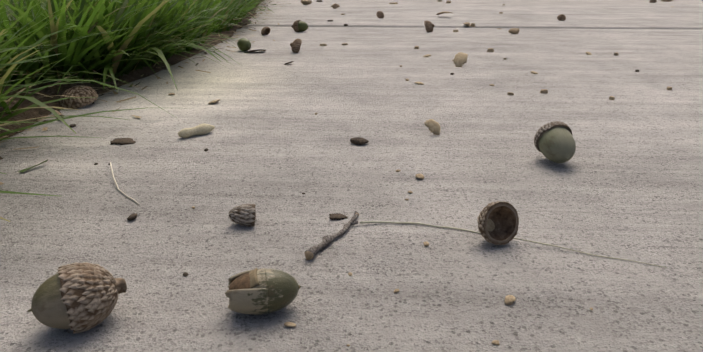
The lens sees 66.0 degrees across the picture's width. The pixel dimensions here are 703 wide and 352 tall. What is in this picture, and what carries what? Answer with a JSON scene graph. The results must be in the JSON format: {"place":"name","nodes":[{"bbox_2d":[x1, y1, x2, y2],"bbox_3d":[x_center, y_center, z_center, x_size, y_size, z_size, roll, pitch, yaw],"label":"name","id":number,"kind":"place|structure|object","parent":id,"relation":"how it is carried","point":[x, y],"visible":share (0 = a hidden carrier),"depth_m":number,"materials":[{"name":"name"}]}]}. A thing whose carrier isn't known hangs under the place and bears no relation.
{"place":"outdoors","nodes":[
{"label":"outdoors","id":0,"kind":"place"},
{"bbox_2d":[0,0,280,221],"bbox_3d":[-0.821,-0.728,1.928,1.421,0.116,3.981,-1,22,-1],"label":"grass","id":1,"kind":"structure","parent":0,"point":[61,40],"depth_m":0.42,"materials":[{"name":"green plant"}]},
{"bbox_2d":[0,0,702,351],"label":"sidewalk","id":2,"kind":"structure","parent":0,"point":[625,181],"depth_m":0.25,"materials":[{"name":"concrete"}]},
{"bbox_2d":[27,262,126,333],"bbox_3d":[-0.076,0.034,0.151,0.020,0.019,0.020,6,22,15],"label":"acorn","id":3,"kind":"object","parent":2,"relation":"on","point":[75,297],"visible":1,"depth_m":0.14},
{"bbox_2d":[60,86,97,108],"bbox_3d":[-0.195,-0.057,0.384,0.026,0.012,0.026,-30,34,-28],"label":"acorn cap","id":4,"kind":"object","parent":2,"relation":"on","point":[77,91],"visible":0.94,"depth_m":0.38,"materials":[{"name":"brown plant"}]},
{"bbox_2d":[110,138,135,144],"bbox_3d":[-0.129,-0.020,0.306,0.013,0.002,0.011,-7,28,-23],"label":"dark flake","id":5,"kind":"object","parent":2,"relation":"on","point":[121,141],"visible":1,"depth_m":0.30,"materials":[{"name":"brown wood"}]},
{"bbox_2d":[110,162,138,204],"bbox_3d":[-0.104,0.003,0.244,0.004,0.005,0.048,-14,26,-32],"label":"dry stem","id":6,"kind":"object","parent":2,"relation":"on","point":[118,187],"visible":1,"depth_m":0.24,"materials":[{"name":"plant"}]},
{"bbox_2d":[127,213,136,219],"bbox_3d":[-0.087,0.016,0.215,0.004,0.002,0.005,3,22,7],"label":"fragment","id":7,"kind":"object","parent":2,"relation":"on","point":[133,216],"visible":1,"depth_m":0.21,"materials":[{"name":"brown"}]},
{"bbox_2d":[0,0,290,184],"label":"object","id":8,"kind":"object","parent":2,"relation":"on","point":[60,114],"visible":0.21,"depth_m":0.41,"materials":[{"name":"plant"}]},
{"bbox_2d":[178,123,214,137],"bbox_3d":[-0.091,-0.027,0.319,0.023,0.007,0.007,-19,28,-39],"label":"fragment","id":9,"kind":"object","parent":2,"relation":"on","point":[202,129],"visible":1,"depth_m":0.32,"materials":[{"name":"beige wood"}]},
{"bbox_2d":[229,204,255,226],"bbox_3d":[-0.042,0.015,0.210,0.011,0.009,0.009,2,21,-10],"label":"cap","id":10,"kind":"object","parent":2,"relation":"on","point":[243,215],"visible":1,"depth_m":0.21,"materials":[{"name":"brown plant"}]},
{"bbox_2d":[237,38,250,50],"bbox_3d":[-0.122,-0.150,0.618,0.014,0.014,0.018,-18,35,-38],"label":"acorn","id":11,"kind":"object","parent":2,"relation":"on","point":[244,44],"visible":0.98,"depth_m":0.61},
{"bbox_2d":[237,20,250,28],"bbox_3d":[-0.172,-0.235,0.842,0.033,0.003,0.044,1,40,28],"label":"dark flake","id":12,"kind":"object","parent":2,"relation":"on","point":[243,23],"visible":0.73,"depth_m":0.84,"materials":[{"name":"brown plant"}]},
{"bbox_2d":[244,49,265,52],"bbox_3d":[-0.108,-0.141,0.611,0.024,0.005,0.017,0,22,0],"label":"twig","id":13,"kind":"object","parent":2,"relation":"on","point":[255,50],"visible":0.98,"depth_m":0.61,"materials":[{"name":"brown wood"}]},
{"bbox_2d":[225,268,301,314],"bbox_3d":[-0.025,0.033,0.157,0.022,0.013,0.013,-5,22,-11],"label":"cracked acorn","id":14,"kind":"object","parent":2,"relation":"on","point":[255,291],"visible":1,"depth_m":0.15,"materials":[{"name":"green plant"}]},
{"bbox_2d":[261,27,270,34],"bbox_3d":[-0.120,-0.202,0.753,0.008,0.015,0.015,46,40,17],"label":"cap","id":15,"kind":"object","parent":2,"relation":"on","point":[265,30],"visible":1,"depth_m":0.76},
{"bbox_2d":[284,322,295,326],"bbox_3d":[-0.017,0.042,0.152,0.004,0.001,0.002,6,22,14],"label":"pebble","id":16,"kind":"object","parent":2,"relation":"on","point":[289,324],"visible":1,"depth_m":0.15,"materials":[{"name":"beige stone"}]},
{"bbox_2d":[290,38,301,52],"bbox_3d":[-0.064,-0.147,0.610,0.011,0.018,0.018,15,16,-20],"label":"cap","id":17,"kind":"object","parent":2,"relation":"on","point":[295,45],"visible":1,"depth_m":0.60,"materials":[{"name":"brown plant"}]},
{"bbox_2d":[292,20,307,31],"bbox_3d":[-0.075,-0.218,0.788,0.021,0.018,0.020,-9,23,-22],"label":"acorn","id":18,"kind":"object","parent":2,"relation":"on","point":[299,26],"visible":1,"depth_m":0.78,"materials":[{"name":"green plant"}]},
{"bbox_2d":[300,0,311,4],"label":"pebble","id":19,"kind":"object","parent":2,"relation":"on","point":[305,2],"visible":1,"depth_m":1.28,"materials":[{"name":"beige stone"}]},
{"bbox_2d":[304,211,358,259],"bbox_3d":[-0.005,0.021,0.202,0.006,0.004,0.041,10,24,24],"label":"twig","id":20,"kind":"object","parent":2,"relation":"on","point":[327,240],"visible":1,"depth_m":0.20,"materials":[{"name":"grey wood"}]},
{"bbox_2d":[329,213,347,219],"bbox_3d":[-0.006,0.016,0.216,0.007,0.001,0.006,19,20,27],"label":"dark flake","id":21,"kind":"object","parent":2,"relation":"on","point":[338,216],"visible":1,"depth_m":0.22,"materials":[{"name":"brown plant"}]},
{"bbox_2d":[350,137,368,144],"bbox_3d":[0.004,-0.019,0.304,0.011,0.004,0.007,4,22,11],"label":"fragment","id":22,"kind":"object","parent":2,"relation":"on","point":[358,140],"visible":1,"depth_m":0.30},
{"bbox_2d":[416,174,423,178],"bbox_3d":[0.032,0.000,0.256,0.004,0.002,0.006,1,22,2],"label":"pebble","id":23,"kind":"object","parent":2,"relation":"on","point":[419,176],"visible":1,"depth_m":0.26,"materials":[{"name":"beige stone"}]},
{"bbox_2d":[424,21,434,31],"bbox_3d":[0.115,-0.218,0.788,0.012,0.020,0.020,-15,14,25],"label":"fragment","id":24,"kind":"object","parent":2,"relation":"on","point":[429,25],"visible":1,"depth_m":0.78,"materials":[{"name":"brown plant"}]},
{"bbox_2d":[424,119,439,134],"bbox_3d":[0.048,-0.029,0.319,0.010,0.010,0.003,2,-16,-24],"label":"shard","id":25,"kind":"object","parent":2,"relation":"on","point":[433,125],"visible":0.96,"depth_m":0.32,"materials":[{"name":"beige stone"}]},
{"bbox_2d":[452,52,467,66],"bbox_3d":[0.107,-0.114,0.530,0.016,0.004,0.020,7,63,17],"label":"pebble","id":26,"kind":"object","parent":2,"relation":"on","point":[459,59],"visible":1,"depth_m":0.53,"materials":[{"name":"beige stone"}]},
{"bbox_2d":[307,0,672,114],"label":"litter","id":27,"kind":"object","parent":2,"relation":"on","point":[542,90],"visible":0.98,"depth_m":0.61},
{"bbox_2d":[491,340,499,344],"bbox_3d":[0.039,0.045,0.145,0.003,0.001,0.002,-7,23,-16],"label":"pebble","id":28,"kind":"object","parent":2,"relation":"on","point":[495,342],"visible":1,"depth_m":0.14,"materials":[{"name":"beige stone"}]},
{"bbox_2d":[477,201,518,244],"bbox_3d":[0.052,0.017,0.196,0.016,0.016,0.009,-27,12,-19],"label":"acorn cap","id":29,"kind":"object","parent":2,"relation":"on","point":[498,222],"visible":0.98,"depth_m":0.20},
{"bbox_2d":[504,295,515,304],"bbox_3d":[0.048,0.037,0.163,0.003,0.002,0.005,17,28,37],"label":"pebble","id":30,"kind":"object","parent":2,"relation":"on","point":[509,299],"visible":1,"depth_m":0.16,"materials":[{"name":"beige stone"}]},
{"bbox_2d":[360,221,666,267],"bbox_3d":[0.055,0.023,0.199,0.107,0.001,0.008,6,22,16],"label":"grass stem","id":31,"kind":"object","parent":2,"relation":"on","point":[480,233],"visible":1,"depth_m":0.20,"materials":[{"name":"beige plant"}]},
{"bbox_2d":[508,28,519,33],"bbox_3d":[0.231,-0.206,0.769,0.015,0.008,0.014,11,24,26],"label":"pebble","id":32,"kind":"object","parent":2,"relation":"on","point":[514,30],"visible":1,"depth_m":0.77,"materials":[{"name":"beige stone"}]},
{"bbox_2d":[534,121,575,162],"bbox_3d":[0.103,-0.016,0.272,0.020,0.020,0.024,-3,41,-8],"label":"acorn","id":33,"kind":"object","parent":2,"relation":"on","point":[554,142],"visible":1,"depth_m":0.27,"materials":[{"name":"green plant"}]},
{"bbox_2d":[376,11,383,17],"bbox_3d":[0.053,-0.292,0.979,0.016,0.016,0.008,-18,-8,-38],"label":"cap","id":34,"kind":"object","parent":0,"point":[379,14],"visible":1,"depth_m":0.98,"materials":[{"name":"brown plant"}]},
{"bbox_2d":[557,14,565,20],"bbox_3d":[0.365,-0.277,0.940,0.015,0.009,0.015,4,54,9],"label":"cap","id":35,"kind":"object","parent":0,"point":[561,17],"visible":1,"depth_m":0.94,"materials":[{"name":"brown plant"}]}
]}

